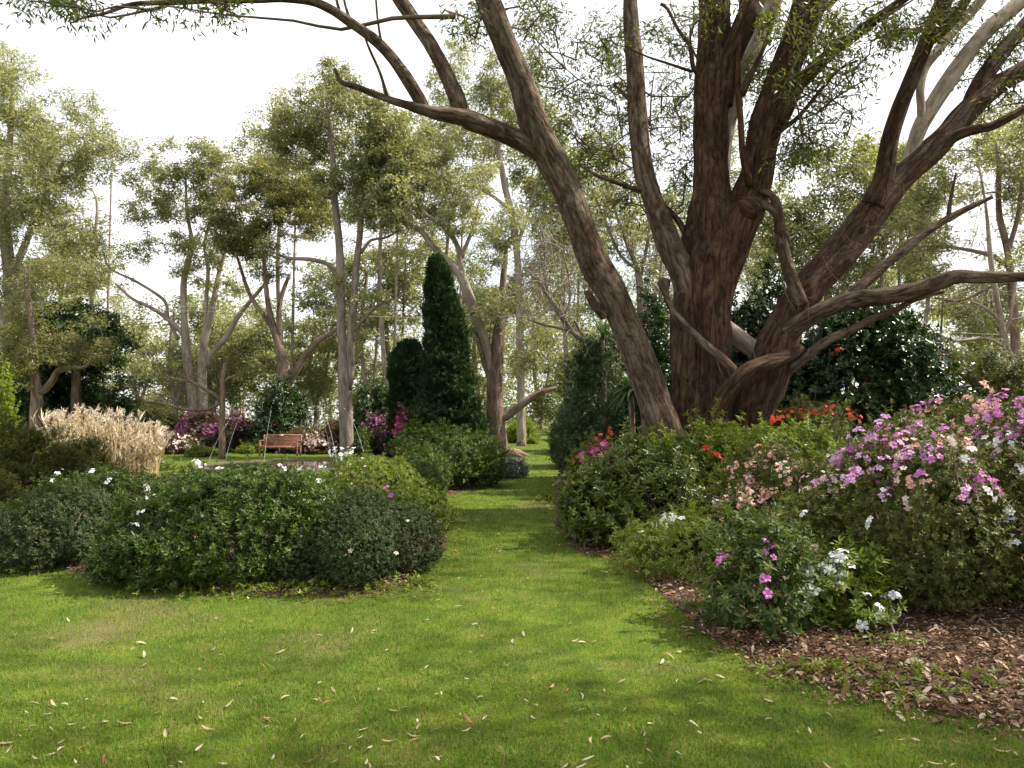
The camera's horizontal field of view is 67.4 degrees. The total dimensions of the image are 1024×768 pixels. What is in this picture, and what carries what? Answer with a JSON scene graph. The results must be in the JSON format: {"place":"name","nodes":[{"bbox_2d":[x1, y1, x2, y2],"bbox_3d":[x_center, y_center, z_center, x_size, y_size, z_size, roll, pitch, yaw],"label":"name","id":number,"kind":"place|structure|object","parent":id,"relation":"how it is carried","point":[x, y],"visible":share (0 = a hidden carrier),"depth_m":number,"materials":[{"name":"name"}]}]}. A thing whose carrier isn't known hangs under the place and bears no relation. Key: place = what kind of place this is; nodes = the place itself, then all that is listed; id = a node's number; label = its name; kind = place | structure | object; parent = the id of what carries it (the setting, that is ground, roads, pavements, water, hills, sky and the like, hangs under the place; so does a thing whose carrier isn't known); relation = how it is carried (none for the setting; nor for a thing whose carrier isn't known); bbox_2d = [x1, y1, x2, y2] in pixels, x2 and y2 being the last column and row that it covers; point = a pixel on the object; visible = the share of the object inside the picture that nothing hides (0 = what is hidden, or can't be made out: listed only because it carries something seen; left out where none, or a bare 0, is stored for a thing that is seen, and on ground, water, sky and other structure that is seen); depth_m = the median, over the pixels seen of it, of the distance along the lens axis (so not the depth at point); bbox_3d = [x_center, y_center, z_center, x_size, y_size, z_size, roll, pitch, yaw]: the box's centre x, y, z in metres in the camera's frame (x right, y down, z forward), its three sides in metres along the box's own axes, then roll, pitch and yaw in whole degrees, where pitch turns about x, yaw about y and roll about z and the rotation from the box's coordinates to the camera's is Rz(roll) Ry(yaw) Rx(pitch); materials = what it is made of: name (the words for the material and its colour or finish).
{"place":"outdoors","nodes":[
{"label":"outdoors","id":0,"kind":"place"},
{"bbox_2d":[6,306,1009,339],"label":"overhead wire","id":1,"kind":"object","parent":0,"point":[346,315],"visible":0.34,"depth_m":43.22,"materials":[{"name":"black metal"}]},
{"bbox_2d":[0,428,1023,767],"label":"lawn","id":2,"kind":"structure","parent":0,"point":[586,656],"depth_m":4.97,"materials":[{"name":"green plant"}]},
{"bbox_2d":[0,344,23,445],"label":"shrub","id":3,"kind":"object","parent":2,"relation":"on","point":[9,389],"visible":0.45,"depth_m":24.41,"materials":[{"name":"green plant"}]},
{"bbox_2d":[0,252,121,447],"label":"wattle tree","id":4,"kind":"object","parent":2,"relation":"on","point":[31,359],"visible":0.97,"depth_m":38.89,"materials":[{"name":"green plant"}]},
{"bbox_2d":[0,236,136,372],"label":"gum tree","id":5,"kind":"object","parent":2,"relation":"on","point":[97,301],"visible":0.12,"depth_m":65.63,"materials":[{"name":"green plant"}]},
{"bbox_2d":[0,112,137,387],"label":"gum tree","id":6,"kind":"object","parent":2,"relation":"on","point":[110,258],"visible":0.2,"depth_m":58.61,"materials":[{"name":"green plant"}]},
{"bbox_2d":[0,39,149,418],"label":"gum tree","id":7,"kind":"object","parent":2,"relation":"on","point":[39,212],"visible":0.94,"depth_m":44.58,"materials":[{"name":"green plant"}]},
{"bbox_2d":[0,296,154,440],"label":"evergreen tree","id":8,"kind":"object","parent":2,"relation":"on","point":[68,390],"visible":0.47,"depth_m":43.60,"materials":[{"name":"green plant"}]},
{"bbox_2d":[111,450,180,470],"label":"shrub","id":9,"kind":"object","parent":2,"relation":"on","point":[174,464],"visible":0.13,"depth_m":24.15,"materials":[{"name":"green plant"}]},
{"bbox_2d":[100,318,195,415],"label":"gum tree","id":10,"kind":"object","parent":2,"relation":"on","point":[139,333],"visible":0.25,"depth_m":61.94,"materials":[{"name":"green plant"}]},
{"bbox_2d":[126,400,183,439],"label":"shrub","id":11,"kind":"object","parent":2,"relation":"on","point":[170,423],"visible":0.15,"depth_m":50.96,"materials":[{"name":"green plant"}]},
{"bbox_2d":[105,344,245,458],"bbox_3d":[-13.546,0.680,30.980,5.615,4.776,3.583,0,-3,0],"label":"bare tree","id":12,"kind":"object","parent":2,"relation":"on","point":[221,398],"visible":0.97,"depth_m":30.94,"materials":[{"name":"plant"}]},
{"bbox_2d":[161,427,208,453],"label":"azalea","id":13,"kind":"object","parent":2,"relation":"on","point":[176,446],"visible":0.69,"depth_m":35.14,"materials":[{"name":"white plant"}]},
{"bbox_2d":[102,133,271,436],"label":"ghost gum","id":14,"kind":"object","parent":2,"relation":"on","point":[162,208],"visible":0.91,"depth_m":45.10,"materials":[{"name":"green plant"}]},
{"bbox_2d":[170,404,227,452],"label":"azalea","id":15,"kind":"object","parent":2,"relation":"on","point":[207,419],"visible":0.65,"depth_m":37.18,"materials":[{"name":"purple plant"}]},
{"bbox_2d":[183,438,218,457],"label":"shrub","id":16,"kind":"object","parent":2,"relation":"on","point":[195,451],"visible":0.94,"depth_m":32.61,"materials":[{"name":"green plant"}]},
{"bbox_2d":[112,286,293,415],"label":"gum tree","id":17,"kind":"object","parent":2,"relation":"on","point":[242,337],"visible":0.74,"depth_m":55.33,"materials":[{"name":"green plant"}]},
{"bbox_2d":[164,309,275,418],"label":"gum tree","id":18,"kind":"object","parent":2,"relation":"on","point":[234,397],"visible":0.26,"depth_m":58.82,"materials":[{"name":"green plant"}]},
{"bbox_2d":[214,406,250,451],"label":"azalea","id":19,"kind":"object","parent":2,"relation":"on","point":[232,421],"visible":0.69,"depth_m":37.12,"materials":[{"name":"purple plant"}]},
{"bbox_2d":[230,438,265,453],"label":"azalea","id":20,"kind":"object","parent":2,"relation":"on","point":[250,448],"visible":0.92,"depth_m":35.53,"materials":[{"name":"green plant"}]},
{"bbox_2d":[232,413,263,450],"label":"azalea","id":21,"kind":"object","parent":2,"relation":"on","point":[247,422],"visible":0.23,"depth_m":37.93,"materials":[{"name":"red plant"}]},
{"bbox_2d":[195,152,342,423],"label":"gum tree","id":22,"kind":"object","parent":2,"relation":"on","point":[281,194],"visible":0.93,"depth_m":41.76,"materials":[{"name":"green plant"}]},
{"bbox_2d":[17,472,525,595],"bbox_3d":[-13.098,2.300,15.332,27.193,0.001,16.812,0,-3,0],"label":"mulch bed","id":23,"kind":"object","parent":2,"relation":"on","point":[330,589],"visible":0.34,"depth_m":7.70,"materials":[{"name":"brown soil"}]},
{"bbox_2d":[0,397,116,517],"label":"shrub","id":24,"kind":"object","parent":23,"relation":"on","point":[18,450],"visible":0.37,"depth_m":11.48,"materials":[{"name":"green plant"}]},
{"bbox_2d":[0,471,159,575],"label":"azalea","id":25,"kind":"object","parent":23,"relation":"on","point":[41,548],"visible":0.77,"depth_m":8.20,"materials":[{"name":"green plant"}]},
{"bbox_2d":[38,429,138,514],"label":"shrub","id":26,"kind":"object","parent":23,"relation":"on","point":[84,454],"visible":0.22,"depth_m":11.99,"materials":[{"name":"green plant"}]},
{"bbox_2d":[2,458,201,538],"bbox_3d":[-5.744,1.592,10.852,2.904,1.068,2.177,0,-3,0],"label":"azalea","id":27,"kind":"object","parent":23,"relation":"on","point":[140,482],"visible":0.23,"depth_m":10.81,"materials":[{"name":"green plant"}]},
{"bbox_2d":[30,403,173,477],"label":"reed clump","id":28,"kind":"object","parent":23,"relation":"on","point":[122,445],"visible":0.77,"depth_m":21.21,"materials":[{"name":"plant"}]},
{"bbox_2d":[160,459,286,529],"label":"azalea","id":29,"kind":"object","parent":23,"relation":"on","point":[198,462],"visible":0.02,"depth_m":11.53,"materials":[{"name":"green plant"}]},
{"bbox_2d":[72,452,403,592],"bbox_3d":[-2.677,1.364,8.254,3.123,1.305,2.925,0,-3,0],"label":"azalea","id":30,"kind":"object","parent":23,"relation":"on","point":[171,538],"visible":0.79,"depth_m":7.35,"materials":[{"name":"green plant"}]},
{"bbox_2d":[255,479,453,590],"bbox_3d":[-1.600,1.465,7.930,1.678,1.029,2.042,-1,-3,27],"label":"azalea","id":31,"kind":"object","parent":23,"relation":"on","point":[387,562],"visible":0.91,"depth_m":7.37,"materials":[{"name":"green plant"}]},
{"bbox_2d":[288,445,463,532],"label":"azalea","id":32,"kind":"object","parent":23,"relation":"on","point":[373,467],"visible":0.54,"depth_m":10.89,"materials":[{"name":"green plant"}]},
{"bbox_2d":[364,438,454,492],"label":"shrub","id":33,"kind":"object","parent":23,"relation":"on","point":[429,455],"visible":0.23,"depth_m":16.21,"materials":[{"name":"green plant"}]},
{"bbox_2d":[374,453,446,512],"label":"shrub","id":34,"kind":"object","parent":23,"relation":"on","point":[432,471],"visible":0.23,"depth_m":12.96,"materials":[{"name":"green plant"}]},
{"bbox_2d":[387,412,515,488],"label":"shrub","id":35,"kind":"object","parent":23,"relation":"on","point":[467,473],"visible":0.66,"depth_m":17.92,"materials":[{"name":"green plant"}]},
{"bbox_2d":[496,452,532,478],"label":"shrub","id":36,"kind":"object","parent":23,"relation":"on","point":[516,471],"visible":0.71,"depth_m":20.84,"materials":[{"name":"green plant"}]},
{"bbox_2d":[200,102,347,371],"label":"gum tree","id":37,"kind":"object","parent":2,"relation":"on","point":[255,153],"visible":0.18,"depth_m":54.40,"materials":[{"name":"green plant"}]},
{"bbox_2d":[190,397,364,472],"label":"fountain pond","id":38,"kind":"structure","parent":2,"relation":"on","point":[307,462],"depth_m":26.21,"materials":[{"name":"stone"}]},
{"bbox_2d":[258,434,301,455],"bbox_3d":[-10.082,2.664,33.436,1.695,0.940,0.726,0,-3,0],"label":"garden bench","id":39,"kind":"object","parent":2,"relation":"on","point":[282,441],"visible":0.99,"depth_m":33.69,"materials":[{"name":"brown wood"}]},
{"bbox_2d":[245,369,316,451],"bbox_3d":[-11.431,1.315,37.919,3.520,4.193,4.089,0,-3,0],"label":"camellia","id":40,"kind":"object","parent":2,"relation":"on","point":[290,402],"visible":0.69,"depth_m":37.01,"materials":[{"name":"green plant"}]},
{"bbox_2d":[274,425,322,453],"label":"azalea","id":41,"kind":"object","parent":2,"relation":"on","point":[294,431],"visible":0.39,"depth_m":35.73,"materials":[{"name":"pink plant"}]},
{"bbox_2d":[299,430,339,453],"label":"azalea","id":42,"kind":"object","parent":2,"relation":"on","point":[313,443],"visible":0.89,"depth_m":35.26,"materials":[{"name":"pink plant"}]},
{"bbox_2d":[253,295,388,434],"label":"gum tree","id":43,"kind":"object","parent":2,"relation":"on","point":[318,381],"visible":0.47,"depth_m":57.11,"materials":[{"name":"green plant"}]},
{"bbox_2d":[319,417,339,450],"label":"azalea","id":44,"kind":"object","parent":2,"relation":"on","point":[333,426],"visible":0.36,"depth_m":36.70,"materials":[{"name":"green plant"}]},
{"bbox_2d":[253,53,429,456],"bbox_3d":[-7.617,-5.620,33.055,7.463,17.656,5.650,-1,-3,26],"label":"gum tree","id":45,"kind":"object","parent":2,"relation":"on","point":[379,125],"visible":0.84,"depth_m":32.95,"materials":[{"name":"green plant"}]},
{"bbox_2d":[282,219,445,396],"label":"gum tree","id":46,"kind":"object","parent":2,"relation":"on","point":[320,276],"visible":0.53,"depth_m":53.85,"materials":[{"name":"green plant"}]},
{"bbox_2d":[353,424,384,456],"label":"azalea","id":47,"kind":"object","parent":2,"relation":"on","point":[363,436],"visible":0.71,"depth_m":33.26,"materials":[{"name":"green plant"}]},
{"bbox_2d":[352,373,388,438],"bbox_3d":[-6.309,1.415,37.077,3.282,3.952,3.790,0,-3,0],"label":"camellia","id":48,"kind":"object","parent":2,"relation":"on","point":[372,401],"visible":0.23,"depth_m":36.04,"materials":[{"name":"green plant"}]},
{"bbox_2d":[358,409,387,454],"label":"azalea","id":49,"kind":"object","parent":2,"relation":"on","point":[373,421],"visible":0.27,"depth_m":34.22,"materials":[{"name":"purple plant"}]},
{"bbox_2d":[333,204,442,409],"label":"gum tree","id":50,"kind":"object","parent":2,"relation":"on","point":[408,282],"visible":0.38,"depth_m":55.20,"materials":[{"name":"green plant"}]},
{"bbox_2d":[385,403,410,452],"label":"azalea","id":51,"kind":"object","parent":2,"relation":"on","point":[398,423],"visible":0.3,"depth_m":30.03,"materials":[{"name":"purple plant"}]},
{"bbox_2d":[379,337,425,457],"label":"conifer","id":52,"kind":"object","parent":2,"relation":"on","point":[403,367],"visible":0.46,"depth_m":31.49,"materials":[{"name":"green plant"}]},
{"bbox_2d":[317,97,489,387],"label":"gum tree","id":53,"kind":"object","parent":2,"relation":"on","point":[381,253],"visible":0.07,"depth_m":50.26,"materials":[{"name":"green plant"}]},
{"bbox_2d":[332,111,563,457],"bbox_3d":[-2.742,-4.234,33.303,9.962,15.570,5.667,0,-3,0],"label":"gum tree","id":54,"kind":"object","parent":2,"relation":"on","point":[491,354],"visible":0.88,"depth_m":32.80,"materials":[{"name":"green plant"}]},
{"bbox_2d":[401,250,521,461],"bbox_3d":[-2.010,-1.106,30.094,4.912,8.370,4.256,0,-3,0],"label":"conifer","id":55,"kind":"object","parent":2,"relation":"on","point":[448,382],"visible":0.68,"depth_m":29.37,"materials":[{"name":"green plant"}]},
{"bbox_2d":[449,248,515,414],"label":"gum tree","id":56,"kind":"object","parent":2,"relation":"on","point":[477,361],"visible":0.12,"depth_m":61.85,"materials":[{"name":"green plant"}]},
{"bbox_2d":[426,125,573,341],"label":"gum tree","id":57,"kind":"object","parent":2,"relation":"on","point":[488,150],"visible":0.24,"depth_m":52.06,"materials":[{"name":"green plant"}]},
{"bbox_2d":[412,29,590,445],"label":"gum tree","id":58,"kind":"object","parent":2,"relation":"on","point":[480,90],"visible":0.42,"depth_m":46.31,"materials":[{"name":"green plant"}]},
{"bbox_2d":[505,414,540,442],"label":"shrub","id":59,"kind":"object","parent":2,"relation":"on","point":[512,435],"visible":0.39,"depth_m":51.22,"materials":[{"name":"green plant"}]},
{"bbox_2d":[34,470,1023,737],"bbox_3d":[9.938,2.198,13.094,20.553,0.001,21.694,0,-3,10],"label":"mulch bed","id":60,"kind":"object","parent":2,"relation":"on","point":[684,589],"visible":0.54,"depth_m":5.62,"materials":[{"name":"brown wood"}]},
{"bbox_2d":[0,0,1023,474],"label":"gum tree","id":61,"kind":"object","parent":60,"relation":"on","point":[704,256],"visible":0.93,"depth_m":13.83,"materials":[{"name":"brown plant"}]},
{"bbox_2d":[483,202,614,449],"bbox_3d":[0.931,-0.969,18.936,3.356,7.071,2.918,0,-3,0],"label":"bare tree","id":62,"kind":"object","parent":60,"relation":"on","point":[562,316],"visible":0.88,"depth_m":19.06,"materials":[{"name":"grey plant"}]},
{"bbox_2d":[554,416,597,474],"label":"shrub","id":63,"kind":"object","parent":60,"relation":"on","point":[561,463],"visible":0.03,"depth_m":20.64,"materials":[{"name":"green plant"}]},
{"bbox_2d":[548,426,612,515],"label":"azalea","id":64,"kind":"object","parent":60,"relation":"on","point":[590,448],"visible":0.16,"depth_m":12.34,"materials":[{"name":"green plant"}]},
{"bbox_2d":[546,322,628,480],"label":"shrub","id":65,"kind":"object","parent":60,"relation":"on","point":[586,379],"visible":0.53,"depth_m":18.49,"materials":[{"name":"green plant"}]},
{"bbox_2d":[571,315,616,437],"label":"strap leaf palm","id":66,"kind":"object","parent":60,"relation":"on","point":[604,332],"visible":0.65,"depth_m":18.19,"materials":[{"name":"green plant"}]},
{"bbox_2d":[594,368,635,492],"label":"strap leaf palm","id":67,"kind":"object","parent":60,"relation":"on","point":[631,398],"visible":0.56,"depth_m":15.73,"materials":[{"name":"green plant"}]},
{"bbox_2d":[610,256,671,453],"bbox_3d":[3.148,-0.254,17.077,1.852,5.370,3.064,-1,-3,20],"label":"camellia","id":68,"kind":"object","parent":60,"relation":"on","point":[657,331],"visible":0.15,"depth_m":16.86,"materials":[{"name":"green plant"}]},
{"bbox_2d":[536,416,759,556],"bbox_3d":[1.660,1.279,10.187,2.683,1.719,3.356,1,-3,-13],"label":"rhododendron","id":69,"kind":"object","parent":60,"relation":"on","point":[594,505],"visible":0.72,"depth_m":9.57,"materials":[{"name":"green plant"}]},
{"bbox_2d":[604,499,750,582],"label":"azalea","id":70,"kind":"object","parent":60,"relation":"on","point":[675,520],"visible":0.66,"depth_m":7.82,"materials":[{"name":"green plant"}]},
{"bbox_2d":[616,397,779,511],"bbox_3d":[2.860,1.205,11.816,2.670,2.020,2.521,-1,-3,21],"label":"rhododendron","id":71,"kind":"object","parent":60,"relation":"on","point":[717,439],"visible":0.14,"depth_m":11.44,"materials":[{"name":"green plant"}]},
{"bbox_2d":[680,485,838,639],"bbox_3d":[1.882,1.378,6.021,1.258,1.085,1.780,0,-3,0],"label":"azalea","id":72,"kind":"object","parent":60,"relation":"on","point":[763,535],"visible":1,"depth_m":5.63,"materials":[{"name":"green plant"}]},
{"bbox_2d":[677,427,873,566],"bbox_3d":[2.958,1.249,8.583,2.319,1.524,2.099,0,-3,0],"label":"azalea","id":73,"kind":"object","parent":60,"relation":"on","point":[800,469],"visible":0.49,"depth_m":8.46,"materials":[{"name":"green plant"}]},
{"bbox_2d":[730,223,833,442],"bbox_3d":[5.688,-0.568,17.497,2.723,6.125,3.366,0,-3,0],"label":"camellia","id":74,"kind":"object","parent":60,"relation":"on","point":[745,317],"visible":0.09,"depth_m":17.08,"materials":[{"name":"green plant"}]},
{"bbox_2d":[712,412,878,534],"bbox_3d":[4.103,1.255,10.648,2.110,1.748,2.558,-2,-3,33],"label":"rhododendron","id":75,"kind":"object","parent":60,"relation":"on","point":[814,433],"visible":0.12,"depth_m":10.25,"materials":[{"name":"green plant"}]},
{"bbox_2d":[758,372,862,505],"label":"azalea","id":76,"kind":"object","parent":60,"relation":"on","point":[822,410],"visible":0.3,"depth_m":13.06,"materials":[{"name":"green plant"}]},
{"bbox_2d":[773,525,906,633],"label":"azalea","id":77,"kind":"object","parent":60,"relation":"on","point":[849,567],"visible":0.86,"depth_m":5.82,"materials":[{"name":"green plant"}]},
{"bbox_2d":[775,270,986,492],"bbox_3d":[7.722,0.009,16.957,4.472,4.952,4.336,-1,-3,22],"label":"camellia","id":78,"kind":"object","parent":60,"relation":"on","point":[899,353],"visible":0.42,"depth_m":15.76,"materials":[{"name":"green plant"}]},
{"bbox_2d":[762,403,1023,620],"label":"azalea","id":79,"kind":"object","parent":60,"relation":"on","point":[936,579],"visible":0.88,"depth_m":6.26,"materials":[{"name":"green plant"}]},
{"bbox_2d":[859,380,1023,547],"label":"azalea","id":80,"kind":"object","parent":60,"relation":"on","point":[975,409],"visible":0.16,"depth_m":8.91,"materials":[{"name":"green plant"}]},
{"bbox_2d":[921,166,1023,416],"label":"gum tree","id":81,"kind":"object","parent":60,"relation":"on","point":[1000,319],"visible":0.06,"depth_m":20.09,"materials":[{"name":"brown plant"}]},
{"bbox_2d":[932,374,1023,608],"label":"azalea","id":82,"kind":"object","parent":60,"relation":"on","point":[998,441],"visible":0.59,"depth_m":6.75,"materials":[{"name":"green plant"}]},
{"bbox_2d":[936,327,1023,485],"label":"shrub","id":83,"kind":"object","parent":60,"relation":"on","point":[997,374],"visible":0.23,"depth_m":16.76,"materials":[{"name":"green plant"}]},
{"bbox_2d":[503,289,593,440],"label":"gum tree","id":84,"kind":"object","parent":2,"relation":"on","point":[539,407],"visible":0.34,"depth_m":57.71,"materials":[{"name":"green plant"}]},
{"bbox_2d":[96,559,1023,708],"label":"weeds","id":85,"kind":"object","parent":2,"relation":"on","point":[311,582],"visible":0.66,"depth_m":4.87,"materials":[{"name":"green plant"}]},
{"bbox_2d":[485,88,653,400],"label":"gum tree","id":86,"kind":"object","parent":2,"relation":"on","point":[518,176],"visible":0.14,"depth_m":47.95,"materials":[{"name":"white plant"}]},
{"bbox_2d":[550,316,624,409],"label":"gum tree","id":87,"kind":"object","parent":2,"relation":"on","point":[591,329],"visible":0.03,"depth_m":60.26,"materials":[{"name":"green plant"}]},
{"bbox_2d":[555,126,687,325],"bbox_3d":[3.552,-2.562,23.187,4.785,10.643,3.750,0,-3,0],"label":"gum tree","id":88,"kind":"object","parent":2,"relation":"on","point":[621,227],"visible":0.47,"depth_m":23.11,"materials":[{"name":"green plant"}]},
{"bbox_2d":[736,235,874,339],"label":"gum tree","id":89,"kind":"object","parent":2,"relation":"on","point":[742,279],"visible":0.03,"depth_m":56.17,"materials":[{"name":"green plant"}]},
{"bbox_2d":[884,245,1005,374],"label":"gum tree","id":90,"kind":"object","parent":2,"relation":"on","point":[970,345],"visible":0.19,"depth_m":48.20,"materials":[{"name":"green plant"}]},
{"bbox_2d":[942,115,1023,349],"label":"gum tree","id":91,"kind":"object","parent":2,"relation":"on","point":[992,323],"visible":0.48,"depth_m":45.63,"materials":[{"name":"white plant"}]},
{"label":"mulch bed","id":92,"kind":"structure","parent":2,"relation":"on","visible":0},
{"bbox_2d":[542,396,584,464],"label":"shrub","id":93,"kind":"object","parent":92,"relation":"on","point":[554,451],"visible":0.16,"depth_m":25.04,"materials":[{"name":"green plant"}]},
{"bbox_2d":[542,121,779,358],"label":"gum tree","id":94,"kind":"object","parent":92,"relation":"on","point":[746,266],"visible":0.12,"depth_m":40.06,"materials":[{"name":"green plant"}]},
{"bbox_2d":[743,135,939,412],"bbox_3d":[16.670,-4.627,38.121,10.536,16.153,4.709,0,-3,0],"label":"gum tree","id":95,"kind":"object","parent":92,"relation":"on","point":[889,276],"visible":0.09,"depth_m":37.78,"materials":[{"name":"green plant"}]},
{"bbox_2d":[754,125,960,306],"bbox_3d":[16.207,-4.524,36.316,10.752,15.776,4.955,0,-3,0],"label":"gum tree","id":96,"kind":"object","parent":92,"relation":"on","point":[802,225],"visible":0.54,"depth_m":35.91,"materials":[{"name":"green plant"}]},
{"bbox_2d":[880,91,1023,357],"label":"gum tree","id":97,"kind":"object","parent":92,"relation":"on","point":[934,202],"visible":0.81,"depth_m":27.86,"materials":[{"name":"green plant"}]},
{"bbox_2d":[0,0,1023,427],"label":"sky","id":98,"kind":"structure","parent":0,"point":[157,82],"materials":[{"name":"white"}]},
{"bbox_2d":[17,261,1023,435],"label":"wood","id":99,"kind":"object","parent":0,"point":[511,403],"depth_m":81.86,"materials":[{"name":"green plant"}]},
{"bbox_2d":[31,302,1023,335],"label":"overhead wire","id":100,"kind":"object","parent":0,"point":[392,312],"visible":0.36,"depth_m":43.23,"materials":[{"name":"black metal"}]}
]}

